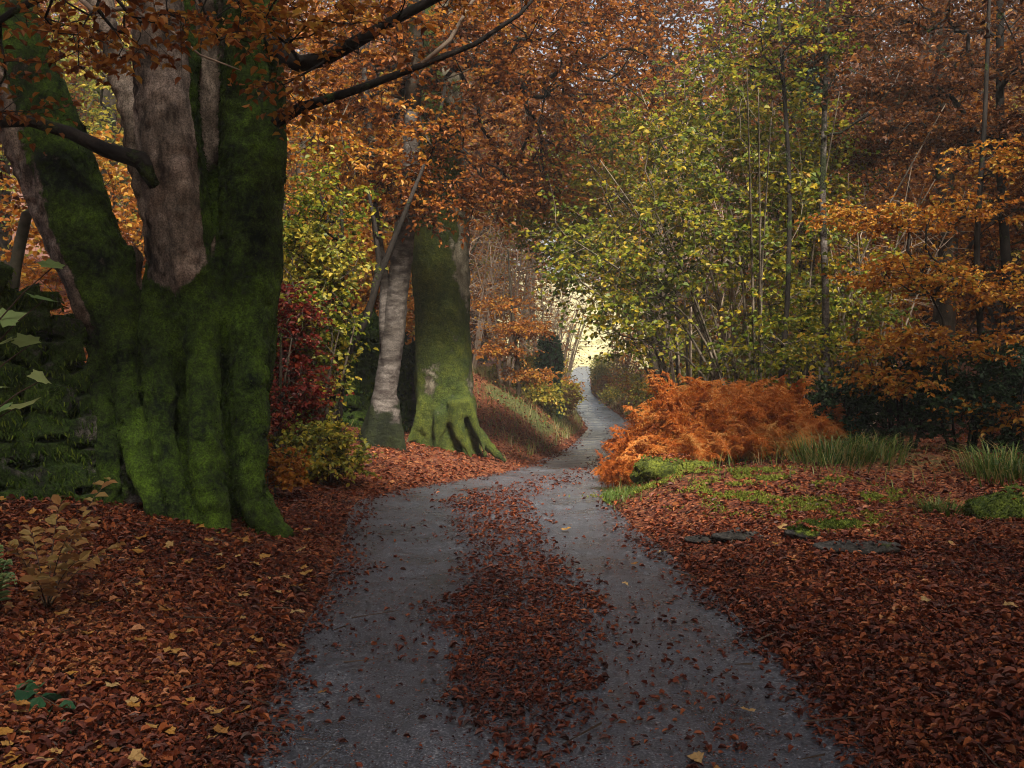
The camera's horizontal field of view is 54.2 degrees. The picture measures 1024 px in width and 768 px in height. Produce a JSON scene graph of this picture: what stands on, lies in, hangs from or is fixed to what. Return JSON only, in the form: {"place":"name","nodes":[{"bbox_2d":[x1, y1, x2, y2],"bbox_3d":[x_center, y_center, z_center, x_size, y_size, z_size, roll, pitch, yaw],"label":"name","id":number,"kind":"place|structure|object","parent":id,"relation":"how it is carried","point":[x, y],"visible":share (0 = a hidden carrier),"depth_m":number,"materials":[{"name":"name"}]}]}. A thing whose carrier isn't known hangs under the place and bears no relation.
{"place":"outdoors","nodes":[
{"label":"outdoors","id":0,"kind":"place"},
{"bbox_2d":[0,167,1023,767],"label":"ground","id":1,"kind":"structure","parent":0,"point":[506,419],"depth_m":8.21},
{"bbox_2d":[0,544,16,600],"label":"fern","id":2,"kind":"object","parent":1,"relation":"on","point":[9,575],"visible":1,"depth_m":4.99,"materials":[{"name":"green plant"}]},
{"bbox_2d":[7,209,31,290],"bbox_3d":[-4.308,-0.994,8.700,0.270,1.060,0.108,-1,3,-20],"label":"fence post","id":3,"kind":"object","parent":1,"relation":"on","point":[19,244],"visible":0.53,"depth_m":8.66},
{"bbox_2d":[0,258,64,416],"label":"sycamore sapling","id":4,"kind":"object","parent":1,"relation":"on","point":[12,318],"visible":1,"depth_m":4.17,"materials":[{"name":"green plant"}]},
{"bbox_2d":[10,679,75,733],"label":"bramble","id":5,"kind":"object","parent":1,"relation":"on","point":[28,692],"visible":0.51,"depth_m":4.12,"materials":[{"name":"green plant"}]},
{"bbox_2d":[0,0,98,264],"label":"woodland tree","id":6,"kind":"object","parent":1,"relation":"on","point":[6,166],"visible":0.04,"depth_m":23.28,"materials":[{"name":"orange plant"}]},
{"bbox_2d":[5,477,125,607],"bbox_3d":[-2.326,0.877,5.365,0.610,0.629,0.804,2,3,31],"label":"beech seedling","id":7,"kind":"object","parent":1,"relation":"on","point":[35,576],"visible":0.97,"depth_m":5.31,"materials":[{"name":"beige plant"}]},
{"bbox_2d":[0,0,141,257],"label":"woodland tree","id":8,"kind":"object","parent":1,"relation":"on","point":[105,112],"visible":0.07,"depth_m":20.77,"materials":[{"name":"orange plant"}]},
{"bbox_2d":[0,262,142,505],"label":"stone wall","id":9,"kind":"structure","parent":1,"relation":"on","point":[48,438],"depth_m":7.89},
{"bbox_2d":[0,124,145,362],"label":"leafy shrub","id":10,"kind":"object","parent":1,"relation":"on","point":[125,227],"visible":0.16,"depth_m":16.20,"materials":[{"name":"yellow plant"}]},
{"bbox_2d":[10,0,136,239],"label":"woodland tree","id":11,"kind":"object","parent":1,"relation":"on","point":[79,95],"visible":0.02,"depth_m":28.02,"materials":[{"name":"orange plant"}]},
{"bbox_2d":[19,0,144,273],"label":"woodland tree","id":12,"kind":"object","parent":1,"relation":"on","point":[121,197],"depth_m":30.70,"materials":[{"name":"orange plant"}]},
{"bbox_2d":[0,0,554,538],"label":"beech tree","id":13,"kind":"object","parent":1,"relation":"on","point":[182,348],"visible":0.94,"depth_m":7.97,"materials":[{"name":"green plant"}]},
{"bbox_2d":[265,443,312,495],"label":"shrub","id":14,"kind":"object","parent":1,"relation":"on","point":[284,473],"visible":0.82,"depth_m":9.80,"materials":[{"name":"orange plant"}]},
{"bbox_2d":[268,276,354,468],"bbox_3d":[-2.665,-0.244,11.641,1.380,2.488,1.685,-1,3,-25],"label":"red shrub","id":15,"kind":"object","parent":1,"relation":"on","point":[280,400],"visible":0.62,"depth_m":11.51,"materials":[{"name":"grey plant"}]},
{"bbox_2d":[266,409,382,486],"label":"shrub","id":16,"kind":"object","parent":1,"relation":"on","point":[320,460],"visible":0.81,"depth_m":11.04,"materials":[{"name":"green plant"}]},
{"bbox_2d":[268,205,388,450],"bbox_3d":[-2.465,-0.640,12.482,1.842,3.295,2.381,0,3,0],"label":"hazel shrub","id":17,"kind":"object","parent":1,"relation":"on","point":[331,274],"visible":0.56,"depth_m":12.39,"materials":[{"name":"green plant"}]},
{"bbox_2d":[283,6,401,314],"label":"woodland tree","id":18,"kind":"object","parent":1,"relation":"on","point":[301,171],"visible":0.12,"depth_m":20.46,"materials":[{"name":"orange plant"}]},
{"bbox_2d":[271,308,415,431],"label":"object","id":19,"kind":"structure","parent":1,"relation":"on","point":[356,408],"depth_m":16.59,"materials":[{"name":"plant"}]},
{"bbox_2d":[279,137,424,448],"bbox_3d":[-2.536,-1.130,12.967,2.163,4.112,2.147,2,3,36],"label":"slim tree","id":20,"kind":"object","parent":1,"relation":"on","point":[317,203],"visible":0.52,"depth_m":12.93,"materials":[{"name":"green plant"}]},
{"bbox_2d":[322,218,414,344],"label":"leafy shrub","id":21,"kind":"object","parent":1,"relation":"on","point":[410,321],"visible":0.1,"depth_m":20.98,"materials":[{"name":"green plant"}]},
{"bbox_2d":[284,0,536,312],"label":"woodland tree","id":22,"kind":"object","parent":1,"relation":"on","point":[322,13],"visible":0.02,"depth_m":34.43,"materials":[{"name":"orange plant"}]},
{"bbox_2d":[285,0,537,305],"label":"woodland tree","id":23,"kind":"object","parent":1,"relation":"on","point":[392,118],"depth_m":33.65,"materials":[{"name":"orange plant"}]},
{"bbox_2d":[283,0,557,451],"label":"pale barked tree","id":24,"kind":"object","parent":1,"relation":"on","point":[382,425],"visible":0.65,"depth_m":14.44,"materials":[{"name":"orange plant"}]},
{"bbox_2d":[314,35,552,331],"bbox_3d":[-2.613,-6.039,34.672,9.261,12.028,8.593,1,3,11],"label":"woodland tree","id":25,"kind":"object","parent":1,"relation":"on","point":[472,260],"visible":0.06,"depth_m":34.14,"materials":[{"name":"brown plant"}]},
{"bbox_2d":[284,0,642,316],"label":"woodland tree","id":26,"kind":"object","parent":1,"relation":"on","point":[479,151],"visible":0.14,"depth_m":30.28,"materials":[{"name":"orange plant"}]},
{"bbox_2d":[308,1,620,326],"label":"woodland tree","id":27,"kind":"object","parent":1,"relation":"on","point":[508,199],"depth_m":41.50,"materials":[{"name":"brown plant"}]},
{"bbox_2d":[469,270,516,364],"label":"leafy shrub","id":28,"kind":"object","parent":1,"relation":"on","point":[472,326],"visible":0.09,"depth_m":31.53,"materials":[{"name":"orange plant"}]},
{"bbox_2d":[282,0,712,462],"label":"mossy tree","id":29,"kind":"object","parent":1,"relation":"on","point":[446,413],"visible":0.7,"depth_m":14.78,"materials":[{"name":"orange plant"}]},
{"bbox_2d":[469,204,536,370],"bbox_3d":[-1.311,-2.963,30.035,3.776,5.381,3.436,2,3,34],"label":"brushwood","id":30,"kind":"object","parent":1,"relation":"on","point":[477,342],"visible":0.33,"depth_m":29.78,"materials":[{"name":"brown plant"}]},
{"bbox_2d":[0,254,1023,767],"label":"fallen leaves","id":31,"kind":"object","parent":1,"relation":"on","point":[158,744],"depth_m":5.52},
{"bbox_2d":[486,352,543,393],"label":"wayside shrub","id":32,"kind":"object","parent":1,"relation":"on","point":[528,360],"visible":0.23,"depth_m":28.38,"materials":[{"name":"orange plant"}]},
{"bbox_2d":[471,218,558,361],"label":"woodland tree","id":33,"kind":"object","parent":1,"relation":"on","point":[484,359],"visible":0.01,"depth_m":58.79,"materials":[{"name":"orange plant"}]},
{"bbox_2d":[470,250,562,398],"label":"young beech","id":34,"kind":"object","parent":1,"relation":"on","point":[501,350],"visible":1,"depth_m":24.38,"materials":[{"name":"orange plant"}]},
{"bbox_2d":[469,222,578,386],"bbox_3d":[-0.089,-2.135,26.947,3.726,4.450,3.624,0,3,0],"label":"brushwood","id":35,"kind":"object","parent":1,"relation":"on","point":[510,339],"visible":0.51,"depth_m":26.80,"materials":[{"name":"brown plant"}]},
{"bbox_2d":[486,251,605,383],"bbox_3d":[1.018,-2.075,32.938,3.828,4.972,3.695,-2,3,-37],"label":"brushwood","id":36,"kind":"object","parent":1,"relation":"on","point":[556,318],"visible":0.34,"depth_m":32.77,"materials":[{"name":"brown plant"}]},
{"bbox_2d":[522,380,571,417],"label":"wayside shrub","id":37,"kind":"object","parent":1,"relation":"on","point":[544,397],"visible":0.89,"depth_m":26.70,"materials":[{"name":"yellow plant"}]},
{"bbox_2d":[533,330,564,419],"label":"bush","id":38,"kind":"object","parent":1,"relation":"on","point":[554,357],"visible":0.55,"depth_m":28.75,"materials":[{"name":"green plant"}]},
{"bbox_2d":[520,272,592,359],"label":"brushwood","id":39,"kind":"object","parent":1,"relation":"on","point":[563,317],"visible":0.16,"depth_m":57.70,"materials":[{"name":"brown plant"}]},
{"bbox_2d":[527,284,600,380],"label":"brushwood","id":40,"kind":"object","parent":1,"relation":"on","point":[571,358],"visible":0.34,"depth_m":40.78,"materials":[{"name":"brown plant"}]},
{"bbox_2d":[560,385,582,416],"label":"wayside shrub","id":41,"kind":"object","parent":1,"relation":"on","point":[569,406],"visible":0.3,"depth_m":31.01,"materials":[{"name":"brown plant"}]},
{"bbox_2d":[470,41,704,350],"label":"tall beech","id":42,"kind":"object","parent":1,"relation":"on","point":[533,275],"visible":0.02,"depth_m":51.53,"materials":[{"name":"brown plant"}]},
{"bbox_2d":[590,374,617,394],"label":"wayside shrub","id":43,"kind":"object","parent":1,"relation":"on","point":[600,382],"visible":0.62,"depth_m":55.77,"materials":[{"name":"brown plant"}]},
{"bbox_2d":[489,78,731,392],"bbox_3d":[1.790,-1.956,16.996,4.380,6.499,3.422,0,3,0],"label":"hazel tree","id":44,"kind":"object","parent":1,"relation":"on","point":[578,184],"visible":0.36,"depth_m":16.73,"materials":[{"name":"green plant"}]},
{"bbox_2d":[586,349,634,380],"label":"wayside shrub","id":45,"kind":"object","parent":1,"relation":"on","point":[610,364],"visible":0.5,"depth_m":61.91,"materials":[{"name":"green plant"}]},
{"bbox_2d":[596,383,627,405],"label":"wayside shrub","id":46,"kind":"object","parent":1,"relation":"on","point":[609,393],"visible":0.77,"depth_m":49.96,"materials":[{"name":"green plant"}]},
{"bbox_2d":[590,449,636,489],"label":"bracken clump","id":47,"kind":"object","parent":1,"relation":"on","point":[608,472],"visible":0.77,"depth_m":11.40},
{"bbox_2d":[602,357,648,388],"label":"wayside shrub","id":48,"kind":"object","parent":1,"relation":"on","point":[626,372],"visible":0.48,"depth_m":51.91,"materials":[{"name":"green plant"}]},
{"bbox_2d":[612,363,647,404],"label":"wayside shrub","id":49,"kind":"object","parent":1,"relation":"on","point":[637,379],"visible":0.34,"depth_m":45.95,"materials":[{"name":"green plant"}]},
{"bbox_2d":[615,364,647,412],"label":"wayside shrub","id":50,"kind":"object","parent":1,"relation":"on","point":[628,388],"visible":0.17,"depth_m":40.17,"materials":[{"name":"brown plant"}]},
{"bbox_2d":[600,418,684,465],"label":"bracken clump","id":51,"kind":"object","parent":1,"relation":"on","point":[619,445],"visible":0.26,"depth_m":12.35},
{"bbox_2d":[544,14,750,378],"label":"woodland tree","id":52,"kind":"object","parent":1,"relation":"on","point":[611,346],"depth_m":53.37,"materials":[{"name":"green plant"}]},
{"bbox_2d":[625,373,692,414],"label":"wayside shrub","id":53,"kind":"object","parent":1,"relation":"on","point":[640,392],"visible":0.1,"depth_m":29.09,"materials":[{"name":"brown plant"}]},
{"bbox_2d":[615,432,713,467],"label":"bracken clump","id":54,"kind":"object","parent":1,"relation":"on","point":[658,449],"visible":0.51,"depth_m":11.26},
{"bbox_2d":[545,41,790,374],"bbox_3d":[6.372,-6.245,38.764,10.929,15.793,11.229,1,3,27],"label":"woodland tree","id":55,"kind":"object","parent":1,"relation":"on","point":[682,302],"visible":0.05,"depth_m":38.43,"materials":[{"name":"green plant"}]},
{"bbox_2d":[630,454,714,484],"bbox_3d":[1.767,0.948,10.740,0.988,0.375,0.620,0,3,0],"label":"moss cushion","id":56,"kind":"object","parent":1,"relation":"on","point":[645,469],"visible":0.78,"depth_m":10.58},
{"bbox_2d":[620,398,728,458],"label":"bracken clump","id":57,"kind":"object","parent":1,"relation":"on","point":[633,414],"visible":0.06,"depth_m":12.79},
{"bbox_2d":[458,0,896,405],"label":"tall beech","id":58,"kind":"object","parent":1,"relation":"on","point":[669,9],"visible":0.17,"depth_m":22.75,"materials":[{"name":"orange plant"}]},
{"bbox_2d":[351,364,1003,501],"bbox_3d":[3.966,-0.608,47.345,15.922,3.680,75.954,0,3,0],"label":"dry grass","id":59,"kind":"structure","parent":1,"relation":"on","point":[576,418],"depth_m":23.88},
{"bbox_2d":[633,422,723,461],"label":"bracken clump","id":60,"kind":"object","parent":1,"relation":"on","point":[671,447],"visible":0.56,"depth_m":11.48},
{"bbox_2d":[353,365,1008,509],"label":"grass","id":61,"kind":"structure","parent":1,"relation":"on","point":[610,493],"depth_m":10.98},
{"bbox_2d":[684,534,714,543],"bbox_3d":[1.545,1.258,8.066,0.250,0.078,0.240,-3,4,-45],"label":"flat rock","id":62,"kind":"object","parent":1,"relation":"on","point":[696,539],"visible":0.74,"depth_m":8.00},
{"bbox_2d":[509,39,889,403],"bbox_3d":[2.510,-1.882,13.776,5.093,5.875,3.501,0,3,0],"label":"hazel tree","id":63,"kind":"object","parent":1,"relation":"on","point":[710,184],"visible":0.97,"depth_m":13.66,"materials":[{"name":"green plant"}]},
{"bbox_2d":[616,144,792,390],"bbox_3d":[3.890,-1.866,19.078,4.206,6.257,3.899,0,3,0],"label":"brushwood","id":64,"kind":"object","parent":1,"relation":"on","point":[670,359],"visible":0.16,"depth_m":19.39,"materials":[{"name":"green plant"}]},
{"bbox_2d":[670,424,746,461],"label":"bracken clump","id":65,"kind":"object","parent":1,"relation":"on","point":[720,440],"visible":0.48,"depth_m":11.46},
{"bbox_2d":[633,369,792,463],"bbox_3d":[2.430,0.437,12.255,1.916,1.256,1.769,0,3,0],"label":"bracken clump","id":66,"kind":"object","parent":1,"relation":"on","point":[671,405],"visible":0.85,"depth_m":12.01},
{"bbox_2d":[673,286,794,387],"bbox_3d":[6.416,-0.927,28.982,3.816,4.239,3.849,0,3,0],"label":"leafy shrub","id":67,"kind":"object","parent":1,"relation":"on","point":[698,357],"visible":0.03,"depth_m":28.76,"materials":[{"name":"green plant"}]},
{"bbox_2d":[653,266,818,388],"bbox_3d":[4.918,-0.711,21.322,3.708,3.733,3.521,2,3,30],"label":"leafy shrub","id":68,"kind":"object","parent":1,"relation":"on","point":[695,353],"visible":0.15,"depth_m":21.17,"materials":[{"name":"green plant"}]},
{"bbox_2d":[711,527,762,541],"bbox_3d":[1.796,1.198,7.955,0.414,0.114,0.278,0,3,0],"label":"flat rock","id":69,"kind":"object","parent":1,"relation":"on","point":[731,534],"visible":0.79,"depth_m":7.89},
{"bbox_2d":[699,422,774,462],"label":"bracken clump","id":70,"kind":"object","parent":1,"relation":"on","point":[747,451],"visible":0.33,"depth_m":11.64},
{"bbox_2d":[615,111,884,391],"bbox_3d":[3.790,-1.777,16.551,4.103,5.765,3.957,2,3,33],"label":"brushwood","id":71,"kind":"object","parent":1,"relation":"on","point":[732,292],"visible":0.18,"depth_m":16.75,"materials":[{"name":"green plant"}]},
{"bbox_2d":[691,371,817,458],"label":"bracken clump","id":72,"kind":"object","parent":1,"relation":"on","point":[797,402],"visible":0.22,"depth_m":12.34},
{"bbox_2d":[569,465,950,536],"bbox_3d":[2.443,1.067,9.782,2.361,0.396,3.821,-2,4,-37],"label":"moss","id":73,"kind":"object","parent":1,"relation":"on","point":[802,503],"visible":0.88,"depth_m":9.38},
{"bbox_2d":[678,0,869,449],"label":"slender tree","id":74,"kind":"object","parent":1,"relation":"on","point":[801,29],"visible":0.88,"depth_m":13.27,"materials":[{"name":"green plant"}]},
{"bbox_2d":[663,0,885,385],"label":"woodland tree","id":75,"kind":"object","parent":1,"relation":"on","point":[764,173],"depth_m":44.45,"materials":[{"name":"green plant"}]},
{"bbox_2d":[747,418,818,461],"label":"bracken clump","id":76,"kind":"object","parent":1,"relation":"on","point":[804,430],"visible":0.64,"depth_m":11.80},
{"bbox_2d":[784,523,820,540],"bbox_3d":[2.316,1.187,7.967,0.299,0.172,0.230,0,3,0],"label":"mossy stone","id":77,"kind":"object","parent":1,"relation":"on","point":[800,532],"visible":0.9,"depth_m":7.91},
{"bbox_2d":[769,403,864,455],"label":"bracken clump","id":78,"kind":"object","parent":1,"relation":"on","point":[824,424],"visible":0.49,"depth_m":12.16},
{"bbox_2d":[682,0,952,403],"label":"ivy clad tree","id":79,"kind":"object","parent":1,"relation":"on","point":[807,77],"visible":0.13,"depth_m":17.43,"materials":[{"name":"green plant"}]},
{"bbox_2d":[618,0,1023,411],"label":"woodland tree","id":80,"kind":"object","parent":1,"relation":"on","point":[913,49],"visible":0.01,"depth_m":29.18,"materials":[{"name":"orange plant"}]},
{"bbox_2d":[708,65,945,417],"bbox_3d":[4.608,-1.904,14.996,3.564,5.917,3.306,0,3,0],"label":"hazel tree","id":81,"kind":"object","parent":1,"relation":"on","point":[847,311],"visible":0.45,"depth_m":14.70,"materials":[{"name":"green plant"}]},
{"bbox_2d":[747,426,909,474],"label":"grass tussock","id":82,"kind":"object","parent":1,"relation":"on","point":[820,452],"depth_m":10.84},
{"bbox_2d":[802,516,856,530],"bbox_3d":[2.660,1.170,8.368,0.469,0.145,0.304,0,3,0],"label":"mossy stone","id":83,"kind":"object","parent":1,"relation":"on","point":[833,523],"visible":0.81,"depth_m":8.27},
{"bbox_2d":[722,0,937,414],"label":"slender tree","id":84,"kind":"object","parent":1,"relation":"on","point":[825,86],"visible":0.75,"depth_m":13.55,"materials":[{"name":"brown plant"}]},
{"bbox_2d":[743,76,921,387],"bbox_3d":[10.523,-4.161,31.266,8.352,11.193,7.312,-1,3,-22],"label":"woodland tree","id":85,"kind":"object","parent":1,"relation":"on","point":[848,233],"depth_m":30.45,"materials":[{"name":"green plant"}]},
{"bbox_2d":[691,0,982,380],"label":"woodland tree","id":86,"kind":"object","parent":1,"relation":"on","point":[836,75],"depth_m":44.92,"materials":[{"name":"orange plant"}]},
{"bbox_2d":[805,361,900,450],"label":"evergreen bush","id":87,"kind":"object","parent":1,"relation":"on","point":[826,398],"visible":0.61,"depth_m":12.42,"materials":[{"name":"green plant"}]},
{"bbox_2d":[812,539,900,555],"bbox_3d":[2.542,1.211,7.364,0.656,0.112,0.349,0,3,0],"label":"flat rock","id":88,"kind":"object","parent":1,"relation":"on","point":[884,547],"visible":0.82,"depth_m":7.27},
{"bbox_2d":[727,154,1007,439],"bbox_3d":[5.409,-1.320,15.438,4.074,4.592,2.616,1,3,22],"label":"brushwood","id":89,"kind":"object","parent":1,"relation":"on","point":[865,262],"visible":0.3,"depth_m":15.13,"materials":[{"name":"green plant"}]},
{"bbox_2d":[767,112,983,397],"bbox_3d":[8.982,-2.828,25.525,5.828,8.423,5.989,-2,3,-34],"label":"woodland tree","id":90,"kind":"object","parent":1,"relation":"on","point":[923,297],"visible":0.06,"depth_m":24.79,"materials":[{"name":"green plant"}]},
{"bbox_2d":[741,0,1023,429],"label":"woodland tree","id":91,"kind":"object","parent":1,"relation":"on","point":[952,184],"visible":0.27,"depth_m":18.26,"materials":[{"name":"brown plant"}]},
{"bbox_2d":[742,0,1023,429],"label":"young beech","id":92,"kind":"object","parent":1,"relation":"on","point":[942,88],"visible":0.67,"depth_m":14.75,"materials":[{"name":"orange plant"}]},
{"bbox_2d":[816,430,952,472],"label":"grass tussock","id":93,"kind":"object","parent":1,"relation":"on","point":[883,451],"depth_m":10.96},
{"bbox_2d":[842,347,970,451],"bbox_3d":[4.839,0.255,12.374,1.559,1.444,1.539,0,3,0],"label":"evergreen bush","id":94,"kind":"object","parent":1,"relation":"on","point":[903,409],"visible":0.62,"depth_m":12.03,"materials":[{"name":"green plant"}]},
{"bbox_2d":[789,2,1023,373],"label":"woodland tree","id":95,"kind":"object","parent":1,"relation":"on","point":[923,163],"visible":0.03,"depth_m":28.74,"materials":[{"name":"orange plant"}]},
{"bbox_2d":[794,0,1023,450],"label":"young beech","id":96,"kind":"object","parent":1,"relation":"on","point":[978,288],"visible":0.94,"depth_m":12.08,"materials":[{"name":"orange plant"}]},
{"bbox_2d":[904,494,972,516],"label":"grass tussock","id":97,"kind":"object","parent":1,"relation":"on","point":[940,506],"depth_m":8.74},
{"bbox_2d":[873,35,1023,379],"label":"woodland tree","id":98,"kind":"object","parent":1,"relation":"on","point":[991,267],"visible":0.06,"depth_m":26.11,"materials":[{"name":"orange plant"}]},
{"bbox_2d":[894,325,1023,453],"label":"evergreen bush","id":99,"kind":"object","parent":1,"relation":"on","point":[988,369],"visible":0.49,"depth_m":11.83,"materials":[{"name":"green plant"}]},
{"bbox_2d":[916,0,1023,330],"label":"woodland tree","id":100,"kind":"object","parent":1,"relation":"on","point":[1018,237],"visible":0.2,"depth_m":18.20,"materials":[{"name":"brown plant"}]},
{"bbox_2d":[916,0,1023,38],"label":"beech tree","id":101,"kind":"object","parent":1,"relation":"on","point":[918,27],"visible":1,"depth_m":9.14,"materials":[{"name":"brown plant"}]},
{"bbox_2d":[928,435,1023,487],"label":"grass tussock","id":102,"kind":"object","parent":1,"relation":"on","point":[1011,470],"depth_m":9.93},
{"bbox_2d":[936,0,1023,178],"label":"woodland tree","id":103,"kind":"object","parent":1,"relation":"on","point":[1007,11],"visible":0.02,"depth_m":41.21,"materials":[{"name":"brown plant"}]},
{"bbox_2d":[956,342,1023,453],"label":"evergreen bush","id":104,"kind":"object","parent":1,"relation":"on","point":[1005,393],"visible":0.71,"depth_m":11.43,"materials":[{"name":"green plant"}]},
{"bbox_2d":[960,482,1023,520],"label":"moss cushion","id":105,"kind":"object","parent":1,"relation":"on","point":[998,504],"visible":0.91,"depth_m":8.54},
{"bbox_2d":[960,48,1023,307],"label":"woodland tree","id":106,"kind":"object","parent":1,"relation":"on","point":[1014,251],"visible":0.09,"depth_m":25.64,"materials":[{"name":"orange plant"}]},
{"bbox_2d":[38,0,1021,282],"label":"sky","id":107,"kind":"structure","parent":0,"point":[706,2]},
{"bbox_2d":[243,366,894,767],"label":"road","id":108,"kind":"structure","parent":0,"point":[387,716],"depth_m":5.28,"materials":[{"name":"asphalt"}]},
{"bbox_2d":[0,495,1017,767],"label":"fallen yellow leaves","id":109,"kind":"object","parent":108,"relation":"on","point":[138,755],"visible":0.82,"depth_m":4.96,"materials":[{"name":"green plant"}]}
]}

